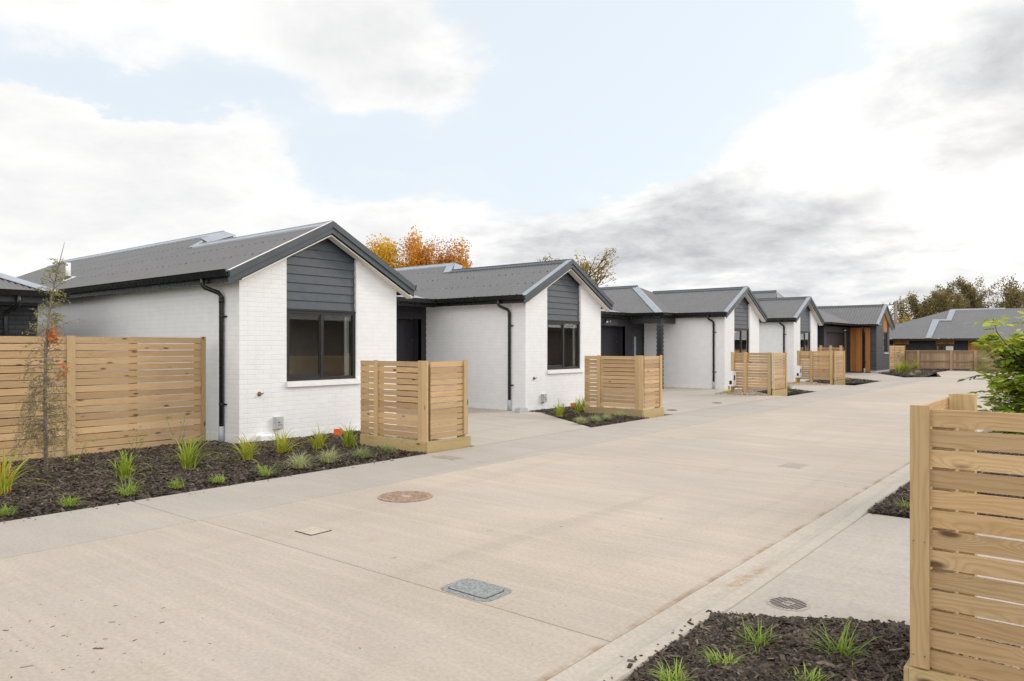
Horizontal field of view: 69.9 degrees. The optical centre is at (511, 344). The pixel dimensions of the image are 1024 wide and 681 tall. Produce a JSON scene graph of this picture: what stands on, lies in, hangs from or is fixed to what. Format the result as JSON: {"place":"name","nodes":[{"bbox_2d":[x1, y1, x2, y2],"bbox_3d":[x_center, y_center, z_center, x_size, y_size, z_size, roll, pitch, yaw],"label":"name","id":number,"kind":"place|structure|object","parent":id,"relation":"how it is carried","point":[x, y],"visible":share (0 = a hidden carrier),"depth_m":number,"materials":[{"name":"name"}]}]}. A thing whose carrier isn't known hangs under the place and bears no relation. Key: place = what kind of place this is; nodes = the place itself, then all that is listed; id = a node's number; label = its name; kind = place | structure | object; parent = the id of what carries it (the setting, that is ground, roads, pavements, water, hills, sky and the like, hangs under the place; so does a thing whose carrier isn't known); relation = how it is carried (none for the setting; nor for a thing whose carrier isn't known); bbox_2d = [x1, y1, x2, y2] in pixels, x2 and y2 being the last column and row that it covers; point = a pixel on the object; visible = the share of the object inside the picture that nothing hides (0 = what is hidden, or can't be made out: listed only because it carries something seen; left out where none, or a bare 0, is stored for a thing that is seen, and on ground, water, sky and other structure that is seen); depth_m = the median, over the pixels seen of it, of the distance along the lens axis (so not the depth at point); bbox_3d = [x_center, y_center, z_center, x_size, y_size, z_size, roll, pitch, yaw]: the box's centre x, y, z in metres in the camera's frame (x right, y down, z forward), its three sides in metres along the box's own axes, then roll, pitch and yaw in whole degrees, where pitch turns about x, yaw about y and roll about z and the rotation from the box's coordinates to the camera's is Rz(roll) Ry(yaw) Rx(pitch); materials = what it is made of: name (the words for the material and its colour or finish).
{"place":"outdoors","nodes":[
{"label":"outdoors","id":0,"kind":"place"},
{"bbox_2d":[392,436,441,440],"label":"gravel","id":1,"kind":"structure","parent":0,"point":[413,438],"depth_m":11.87,"materials":[{"name":"beige gravel"}]},
{"bbox_2d":[0,370,1002,456],"bbox_3d":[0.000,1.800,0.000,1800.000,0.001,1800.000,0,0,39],"label":"ground","id":2,"kind":"structure","parent":0,"point":[933,375],"depth_m":14.73,"materials":[{"name":"black soil"}]},
{"bbox_2d":[0,273,70,433],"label":"brick house","id":3,"kind":"structure","parent":2,"relation":"on","point":[19,298],"depth_m":13.55,"materials":[{"name":"brick"}]},
{"bbox_2d":[0,430,426,521],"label":"bark mulch","id":4,"kind":"object","parent":2,"relation":"on","point":[71,471],"visible":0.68,"depth_m":9.10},
{"bbox_2d":[0,502,20,515],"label":"grass tuft","id":5,"kind":"object","parent":4,"relation":"on","point":[4,512],"visible":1,"depth_m":6.78,"materials":[{"name":"green plant"}]},
{"bbox_2d":[0,442,54,494],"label":"flax plant","id":6,"kind":"object","parent":4,"relation":"on","point":[5,484],"visible":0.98,"depth_m":7.70,"materials":[{"name":"green plant"}]},
{"bbox_2d":[1,242,83,478],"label":"young birch","id":7,"kind":"object","parent":4,"relation":"on","point":[45,433],"visible":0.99,"depth_m":8.76,"materials":[{"name":"green plant"}]},
{"bbox_2d":[57,494,84,505],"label":"grass tuft","id":8,"kind":"object","parent":4,"relation":"on","point":[69,502],"visible":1,"depth_m":7.15,"materials":[{"name":"green plant"}]},
{"bbox_2d":[63,437,93,465],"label":"seedling","id":9,"kind":"object","parent":4,"relation":"on","point":[76,459],"visible":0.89,"depth_m":9.32,"materials":[{"name":"green plant"}]},
{"bbox_2d":[0,336,205,461],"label":"slat fence","id":10,"kind":"object","parent":4,"relation":"on","point":[195,352],"visible":0.75,"depth_m":10.98,"materials":[{"name":"brown wood"}]},
{"bbox_2d":[101,474,141,495],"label":"grass tuft","id":11,"kind":"object","parent":4,"relation":"on","point":[125,492],"visible":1,"depth_m":7.70,"materials":[{"name":"green plant"}]},
{"bbox_2d":[92,449,153,478],"bbox_3d":[-4.480,1.380,8.600,0.694,0.371,0.782,0,0,-19],"label":"flax plant","id":12,"kind":"object","parent":4,"relation":"on","point":[124,470],"visible":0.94,"depth_m":8.56,"materials":[{"name":"green plant"}]},
{"bbox_2d":[127,426,146,452],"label":"seedling","id":13,"kind":"object","parent":4,"relation":"on","point":[136,441],"visible":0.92,"depth_m":10.40,"materials":[{"name":"green plant"}]},
{"bbox_2d":[164,474,187,488],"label":"grass tuft","id":14,"kind":"object","parent":4,"relation":"on","point":[174,483],"visible":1,"depth_m":8.05,"materials":[{"name":"green plant"}]},
{"bbox_2d":[165,416,186,443],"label":"seedling","id":15,"kind":"object","parent":4,"relation":"on","point":[174,432],"visible":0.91,"depth_m":11.49,"materials":[{"name":"green plant"}]},
{"bbox_2d":[162,430,234,468],"bbox_3d":[-3.974,1.309,9.272,0.850,0.512,0.704,0,0,-4],"label":"flax plant","id":16,"kind":"object","parent":4,"relation":"on","point":[187,454],"visible":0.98,"depth_m":9.23,"materials":[{"name":"green plant"}]},
{"bbox_2d":[208,473,226,482],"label":"grass tuft","id":17,"kind":"object","parent":4,"relation":"on","point":[222,480],"visible":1,"depth_m":8.41,"materials":[{"name":"green plant"}]},
{"bbox_2d":[217,433,268,460],"bbox_3d":[-3.584,1.342,9.886,0.754,0.447,0.699,0,0,-9],"label":"flax plant","id":18,"kind":"object","parent":4,"relation":"on","point":[247,454],"visible":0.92,"depth_m":9.83,"materials":[{"name":"green plant"}]},
{"bbox_2d":[251,459,279,475],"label":"grass tuft","id":19,"kind":"object","parent":4,"relation":"on","point":[264,473],"visible":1,"depth_m":8.84,"materials":[{"name":"green plant"}]},
{"bbox_2d":[259,428,308,453],"bbox_3d":[-3.277,1.361,10.568,0.790,0.409,0.798,0,0,-9],"label":"flax plant","id":20,"kind":"object","parent":4,"relation":"on","point":[281,444],"visible":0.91,"depth_m":10.49,"materials":[{"name":"green plant"}]},
{"bbox_2d":[282,446,324,469],"bbox_3d":[-2.734,1.427,9.370,0.649,0.287,0.639,0,0,39],"label":"sedge","id":21,"kind":"object","parent":4,"relation":"on","point":[301,463],"visible":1,"depth_m":9.35,"materials":[{"name":"green plant"}]},
{"bbox_2d":[297,423,334,449],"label":"flax plant","id":22,"kind":"object","parent":4,"relation":"on","point":[319,441],"visible":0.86,"depth_m":10.88,"materials":[{"name":"green plant"}]},
{"bbox_2d":[312,443,348,463],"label":"sedge","id":23,"kind":"object","parent":4,"relation":"on","point":[329,457],"visible":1,"depth_m":9.79,"materials":[{"name":"green plant"}]},
{"bbox_2d":[334,429,341,434],"bbox_3d":[-2.885,1.495,12.150,0.140,0.210,0.029,0,0,3],"label":"marker flag","id":24,"kind":"object","parent":4,"relation":"on","point":[337,431],"visible":0.81,"depth_m":12.14,"materials":[{"name":"orange plastic"}]},
{"bbox_2d":[332,422,368,447],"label":"flax plant","id":25,"kind":"object","parent":4,"relation":"on","point":[349,441],"visible":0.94,"depth_m":11.18,"materials":[{"name":"green plant"}]},
{"bbox_2d":[344,445,373,458],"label":"sedge","id":26,"kind":"object","parent":4,"relation":"on","point":[360,453],"visible":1,"depth_m":10.17,"materials":[{"name":"green plant"}]},
{"bbox_2d":[379,442,397,452],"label":"sedge","id":27,"kind":"object","parent":4,"relation":"on","point":[388,449],"visible":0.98,"depth_m":10.67,"materials":[{"name":"green plant"}]},
{"bbox_2d":[16,220,416,443],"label":"brick house","id":28,"kind":"structure","parent":2,"relation":"on","point":[295,326],"depth_m":13.24,"materials":[{"name":"white brick"}]},
{"bbox_2d":[286,309,360,386],"bbox_3d":[-3.399,0.049,13.170,0.220,1.342,1.610,0,0,39],"label":"window","id":29,"kind":"structure","parent":28,"relation":"in","point":[295,380],"depth_m":13.12,"materials":[{"name":"black metal"}]},
{"bbox_2d":[366,233,428,267],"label":"autumn tree","id":30,"kind":"object","parent":2,"relation":"on","point":[385,254],"visible":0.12,"depth_m":40.23,"materials":[{"name":"plant"}]},
{"bbox_2d":[397,225,471,267],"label":"autumn tree","id":31,"kind":"object","parent":2,"relation":"on","point":[416,257],"visible":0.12,"depth_m":40.92,"materials":[{"name":"orange plant"}]},
{"bbox_2d":[434,237,471,267],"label":"autumn tree","id":32,"kind":"object","parent":2,"relation":"on","point":[446,259],"visible":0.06,"depth_m":41.02,"materials":[{"name":"orange plant"}]},
{"bbox_2d":[0,377,933,558],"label":"footpath","id":33,"kind":"structure","parent":2,"relation":"on","point":[40,533],"depth_m":8.40,"materials":[{"name":"concrete"}]},
{"bbox_2d":[433,455,462,459],"bbox_3d":[-0.910,1.606,10.405,0.440,0.028,0.220,0,0,39],"label":"service cover","id":34,"kind":"object","parent":33,"relation":"on","point":[447,457],"visible":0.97,"depth_m":10.37,"materials":[{"name":"beige concrete"}]},
{"bbox_2d":[537,245,618,285],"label":"bare tree","id":35,"kind":"object","parent":2,"relation":"on","point":[585,266],"visible":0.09,"depth_m":44.93,"materials":[{"name":"brown plant"}]},
{"bbox_2d":[528,406,647,427],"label":"bark mulch","id":36,"kind":"object","parent":2,"relation":"on","point":[584,414],"visible":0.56,"depth_m":15.94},
{"bbox_2d":[549,400,570,416],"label":"flax plant","id":37,"kind":"object","parent":36,"relation":"on","point":[559,412],"visible":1,"depth_m":16.02,"materials":[{"name":"green plant"}]},
{"bbox_2d":[566,397,588,412],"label":"flax plant","id":38,"kind":"object","parent":36,"relation":"on","point":[577,408],"visible":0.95,"depth_m":16.70,"materials":[{"name":"green plant"}]},
{"bbox_2d":[576,416,589,423],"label":"sedge","id":39,"kind":"object","parent":36,"relation":"on","point":[580,420],"visible":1,"depth_m":14.70,"materials":[{"name":"green plant"}]},
{"bbox_2d":[590,414,601,421],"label":"sedge","id":40,"kind":"object","parent":36,"relation":"on","point":[595,418],"visible":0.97,"depth_m":15.02,"materials":[{"name":"green plant"}]},
{"bbox_2d":[585,355,663,418],"bbox_3d":[2.583,0.968,17.044,1.615,1.465,0.950,0,0,39],"label":"bin screen","id":41,"kind":"object","parent":36,"relation":"on","point":[638,372],"visible":0.91,"depth_m":16.66,"materials":[{"name":"brown wood"}]},
{"bbox_2d":[757,388,812,393],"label":"bark mulch","id":42,"kind":"object","parent":2,"relation":"on","point":[790,390],"visible":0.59,"depth_m":25.05,"materials":[{"name":"black wood"}]},
{"bbox_2d":[625,611,1020,680],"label":"bark mulch","id":43,"kind":"object","parent":2,"relation":"on","point":[894,638],"visible":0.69,"depth_m":3.67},
{"bbox_2d":[645,657,699,680],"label":"grass tuft","id":44,"kind":"object","parent":43,"relation":"on","point":[665,675],"visible":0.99,"depth_m":3.39,"materials":[{"name":"green plant"}]},
{"bbox_2d":[695,646,748,671],"bbox_3d":[1.015,1.523,3.549,0.270,0.094,0.264,0,0,21],"label":"grass tuft","id":45,"kind":"object","parent":43,"relation":"on","point":[718,659],"visible":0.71,"depth_m":3.56,"materials":[{"name":"green plant"}]},
{"bbox_2d":[724,614,790,654],"bbox_3d":[1.242,1.491,3.768,0.378,0.158,0.334,0,0,2],"label":"grass tuft","id":46,"kind":"object","parent":43,"relation":"on","point":[761,639],"visible":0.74,"depth_m":3.78,"materials":[{"name":"green plant"}]},
{"bbox_2d":[783,660,834,680],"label":"grass tuft","id":47,"kind":"object","parent":43,"relation":"on","point":[810,674],"visible":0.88,"depth_m":3.35,"materials":[{"name":"green plant"}]},
{"bbox_2d":[796,619,880,665],"bbox_3d":[1.645,1.462,3.662,0.378,0.216,0.441,0,0,39],"label":"grass tuft","id":48,"kind":"object","parent":43,"relation":"on","point":[841,647],"visible":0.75,"depth_m":3.65,"materials":[{"name":"green plant"}]},
{"bbox_2d":[813,380,877,383],"bbox_3d":[15.065,1.630,32.956,2.600,0.001,4.650,0,0,39],"label":"garden bed","id":49,"kind":"object","parent":2,"relation":"on","point":[849,382],"visible":0.12,"depth_m":31.84,"materials":[{"name":"soil"}]},
{"bbox_2d":[817,345,842,377],"bbox_3d":[14.905,0.810,34.742,1.500,1.580,0.120,0,0,39],"label":"slat fence","id":50,"kind":"object","parent":49,"relation":"on","point":[830,348],"visible":0.16,"depth_m":34.59,"materials":[{"name":"brown wood"}]},
{"bbox_2d":[804,377,878,382],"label":"bark mulch","id":51,"kind":"object","parent":49,"relation":"on","point":[855,380],"visible":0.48,"depth_m":32.01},
{"bbox_2d":[817,304,894,372],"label":"brick house","id":52,"kind":"structure","parent":2,"relation":"on","point":[859,334],"depth_m":42.46,"materials":[{"name":"grey metal"}]},
{"bbox_2d":[826,332,844,372],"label":"garage door","id":53,"kind":"structure","parent":52,"relation":"in","point":[835,339],"depth_m":41.16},
{"bbox_2d":[884,332,888,353],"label":"window","id":54,"kind":"structure","parent":52,"relation":"in","point":[885,333],"depth_m":43.83,"materials":[{"name":"black glass"}]},
{"bbox_2d":[726,513,1023,647],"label":"driveway crossing","id":55,"kind":"object","parent":2,"relation":"on","point":[859,569],"visible":0.35,"depth_m":4.96,"materials":[{"name":"concrete"}]},
{"bbox_2d":[767,596,809,610],"bbox_3d":[1.694,1.590,4.493,0.250,0.016,0.250,0,0,39],"label":"drain grate","id":56,"kind":"object","parent":55,"relation":"on","point":[787,603],"visible":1,"depth_m":4.49,"materials":[{"name":"grey metal"}]},
{"bbox_2d":[889,301,901,324],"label":"power pole","id":57,"kind":"object","parent":2,"relation":"on","point":[895,303],"visible":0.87,"depth_m":71.87,"materials":[{"name":"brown wood"}]},
{"bbox_2d":[889,345,904,370],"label":"slat fence","id":58,"kind":"object","parent":2,"relation":"on","point":[894,351],"visible":0.8,"depth_m":45.87,"materials":[{"name":"brown wood"}]},
{"bbox_2d":[883,296,915,323],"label":"gum tree","id":59,"kind":"object","parent":2,"relation":"on","point":[901,311],"visible":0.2,"depth_m":74.91,"materials":[{"name":"green plant"}]},
{"bbox_2d":[879,368,948,376],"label":"bark mulch","id":60,"kind":"object","parent":2,"relation":"on","point":[923,373],"visible":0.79,"depth_m":41.12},
{"bbox_2d":[895,314,936,338],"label":"shrub","id":61,"kind":"object","parent":2,"relation":"on","point":[903,320],"visible":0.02,"depth_m":70.38,"materials":[{"name":"green plant"}]},
{"bbox_2d":[904,291,933,319],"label":"gum tree","id":62,"kind":"object","parent":2,"relation":"on","point":[913,300],"visible":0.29,"depth_m":79.72,"materials":[{"name":"green plant"}]},
{"bbox_2d":[912,280,971,338],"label":"gum tree","id":63,"kind":"object","parent":2,"relation":"on","point":[928,310],"visible":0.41,"depth_m":77.33,"materials":[{"name":"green plant"}]},
{"bbox_2d":[868,450,1023,519],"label":"bark mulch","id":64,"kind":"object","parent":2,"relation":"on","point":[888,501],"visible":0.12,"depth_m":7.35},
{"bbox_2d":[893,498,909,510],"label":"grass tuft","id":65,"kind":"object","parent":64,"relation":"on","point":[901,505],"visible":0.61,"depth_m":6.94,"materials":[{"name":"green plant"}]},
{"bbox_2d":[955,311,1023,434],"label":"leafy tree","id":66,"kind":"object","parent":64,"relation":"on","point":[1011,387],"visible":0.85,"depth_m":7.80,"materials":[{"name":"green plant"}]},
{"bbox_2d":[905,350,1006,369],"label":"paling fence","id":67,"kind":"object","parent":2,"relation":"on","point":[936,359],"visible":0.67,"depth_m":46.48,"materials":[{"name":"brown wood"}]},
{"bbox_2d":[889,308,1023,370],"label":"brick house","id":68,"kind":"structure","parent":2,"relation":"on","point":[948,323],"depth_m":50.60,"materials":[{"name":"grey metal"}]},
{"bbox_2d":[893,345,908,360],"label":"window","id":69,"kind":"structure","parent":68,"relation":"in","point":[906,346],"depth_m":51.49,"materials":[{"name":"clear glass"}]},
{"bbox_2d":[936,345,953,349],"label":"window","id":70,"kind":"structure","parent":68,"relation":"in","point":[938,347],"depth_m":49.96,"materials":[{"name":"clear glass"}]},
{"bbox_2d":[927,283,985,308],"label":"gum tree","id":71,"kind":"object","parent":2,"relation":"on","point":[957,295],"visible":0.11,"depth_m":81.36,"materials":[{"name":"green plant"}]},
{"bbox_2d":[930,275,1007,338],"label":"gum tree","id":72,"kind":"object","parent":2,"relation":"on","point":[971,294],"visible":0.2,"depth_m":80.16,"materials":[{"name":"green plant"}]},
{"bbox_2d":[989,275,1023,307],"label":"gum tree","id":73,"kind":"object","parent":2,"relation":"on","point":[1011,299],"visible":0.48,"depth_m":71.81,"materials":[{"name":"green plant"}]},
{"bbox_2d":[992,282,1023,307],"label":"gum tree","id":74,"kind":"object","parent":2,"relation":"on","point":[1017,298],"visible":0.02,"depth_m":84.65,"materials":[{"name":"green plant"}]},
{"bbox_2d":[0,370,1017,680],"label":"driveway","id":75,"kind":"structure","parent":0,"point":[622,544],"depth_m":5.39,"materials":[{"name":"concrete"}]},
{"bbox_2d":[295,526,331,535],"bbox_3d":[-1.709,1.611,6.300,0.236,0.038,0.216,0,0,39],"label":"valve box","id":76,"kind":"object","parent":75,"relation":"on","point":[314,530],"visible":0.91,"depth_m":6.29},
{"bbox_2d":[378,491,432,502],"bbox_3d":[-1.123,1.609,7.718,0.570,0.042,0.570,0,0,39],"label":"manhole cover","id":77,"kind":"object","parent":75,"relation":"on","point":[405,496],"visible":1,"depth_m":7.68,"materials":[{"name":"brown concrete"}]},
{"bbox_2d":[0,460,904,680],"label":"bark litter","id":78,"kind":"object","parent":75,"relation":"on","point":[635,658],"visible":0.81,"depth_m":4.07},
{"bbox_2d":[441,579,511,601],"bbox_3d":[-0.234,1.610,4.785,0.430,0.039,0.296,0,0,39],"label":"inspection cover","id":79,"kind":"object","parent":75,"relation":"on","point":[477,590],"visible":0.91,"depth_m":4.76,"materials":[{"name":"grey metal"}]},
{"bbox_2d":[547,430,991,680],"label":"kerb","id":80,"kind":"structure","parent":75,"relation":"on","point":[729,590],"depth_m":4.71,"materials":[{"name":"concrete"}]},
{"bbox_2d":[777,462,808,468],"bbox_3d":[3.732,1.606,9.711,0.300,0.028,0.400,0,0,39],"label":"service cover","id":81,"kind":"object","parent":75,"relation":"on","point":[793,465],"visible":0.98,"depth_m":9.69,"materials":[{"name":"concrete"}]},
{"bbox_2d":[0,0,1023,338],"label":"sky","id":82,"kind":"structure","parent":0,"point":[831,152],"materials":[{"name":"white"}]},
{"bbox_2d":[357,372,938,446],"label":"garage driveway","id":83,"kind":"structure","parent":0,"point":[488,426],"depth_m":17.10,"materials":[{"name":"concrete"}]},
{"bbox_2d":[394,259,613,412],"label":"brick house","id":84,"kind":"structure","parent":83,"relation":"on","point":[522,337],"depth_m":18.84,"materials":[{"name":"white brick"}]},
{"bbox_2d":[396,319,412,402],"bbox_3d":[-3.880,0.450,18.388,0.060,2.300,3.720,0,0,39],"label":"garage door","id":85,"kind":"structure","parent":84,"relation":"in","point":[404,327],"depth_m":19.58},
{"bbox_2d":[547,320,583,373],"bbox_3d":[1.330,0.049,18.939,0.220,1.342,1.610,0,0,39],"label":"window","id":86,"kind":"structure","parent":84,"relation":"in","point":[558,368],"depth_m":18.88,"materials":[{"name":"black glass"}]},
{"bbox_2d":[599,285,766,388],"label":"brick house","id":87,"kind":"structure","parent":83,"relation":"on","point":[694,338],"depth_m":27.45,"materials":[{"name":"white brick"}]},
{"bbox_2d":[601,326,617,387],"bbox_3d":[3.177,0.450,26.640,0.060,2.300,2.450,0,0,39],"label":"garage door","id":88,"kind":"structure","parent":87,"relation":"in","point":[609,334],"depth_m":27.13,"materials":[{"name":"grey metal"}]},
{"bbox_2d":[631,329,642,355],"bbox_3d":[4.787,0.500,28.095,0.104,2.200,0.900,0,0,39],"label":"front door","id":89,"kind":"structure","parent":87,"relation":"in","point":[637,334],"depth_m":28.14,"materials":[{"name":"black glass"}]},
{"bbox_2d":[734,328,748,363],"bbox_3d":[8.706,0.049,27.751,0.150,1.342,1.610,0,0,39],"label":"window","id":90,"kind":"structure","parent":87,"relation":"in","point":[741,336],"depth_m":27.72,"materials":[{"name":"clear glass"}]},
{"bbox_2d":[726,371,735,393],"bbox_3d":[7.111,1.235,23.780,0.234,0.770,0.284,0,0,39],"label":"meter cabinet","id":91,"kind":"object","parent":83,"relation":"on","point":[730,378],"visible":1,"depth_m":23.69,"materials":[{"name":"white metal"}]},
{"bbox_2d":[752,290,823,381],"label":"brick house","id":92,"kind":"structure","parent":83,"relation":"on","point":[789,326],"depth_m":32.92,"materials":[{"name":"white brick"}]},
{"bbox_2d":[800,331,809,359],"bbox_3d":[13.382,0.049,33.422,0.150,1.342,1.610,0,0,39],"label":"window","id":93,"kind":"structure","parent":92,"relation":"in","point":[804,335],"depth_m":33.37,"materials":[{"name":"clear glass"}]},
{"bbox_2d":[794,366,801,382],"bbox_3d":[11.737,1.235,30.072,0.234,0.770,0.284,0,0,39],"label":"meter cabinet","id":94,"kind":"object","parent":83,"relation":"on","point":[797,371],"visible":0.92,"depth_m":29.97,"materials":[{"name":"white metal"}]},
{"label":"gravel base","id":95,"kind":"structure","parent":83,"relation":"on","visible":0},
{"bbox_2d":[715,389,768,395],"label":"gravel","id":96,"kind":"structure","parent":95,"relation":"on","point":[740,392],"depth_m":23.67,"materials":[{"name":"beige gravel"}]},
{"bbox_2d":[731,352,786,395],"bbox_3d":[8.105,0.968,24.039,1.410,1.465,1.270,0,0,39],"label":"bin screen","id":97,"kind":"object","parent":95,"relation":"on","point":[768,364],"visible":0.89,"depth_m":23.62,"materials":[{"name":"brown wood"}]},
{"label":"gravel base","id":98,"kind":"structure","parent":83,"relation":"on","visible":0},
{"bbox_2d":[797,351,844,384],"bbox_3d":[12.827,0.968,30.394,1.500,1.465,1.470,0,0,39],"label":"bin screen","id":99,"kind":"object","parent":98,"relation":"on","point":[811,372],"visible":0.91,"depth_m":29.92,"materials":[{"name":"brown wood"}]},
{"bbox_2d":[787,381,831,384],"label":"gravel","id":100,"kind":"structure","parent":0,"point":[805,383],"depth_m":29.88,"materials":[{"name":"beige gravel"}]},
{"label":"gravel base","id":101,"kind":"structure","parent":0,"visible":0},
{"bbox_2d":[360,360,470,454],"bbox_3d":[-1.577,0.968,11.689,1.615,1.465,0.950,0,0,39],"label":"bin screen","id":102,"kind":"object","parent":101,"relation":"on","point":[422,418],"visible":0.94,"depth_m":11.28,"materials":[{"name":"brown wood"}]},
{"label":"gravel base","id":103,"kind":"structure","parent":0,"visible":0},
{"bbox_2d":[904,393,1023,680],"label":"bin screen","id":104,"kind":"object","parent":103,"relation":"on","point":[948,544],"visible":0.99,"depth_m":3.20,"materials":[{"name":"brown wood"}]},
{"bbox_2d":[959,655,1023,680],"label":"gravel","id":105,"kind":"structure","parent":103,"relation":"on","point":[988,661],"depth_m":3.47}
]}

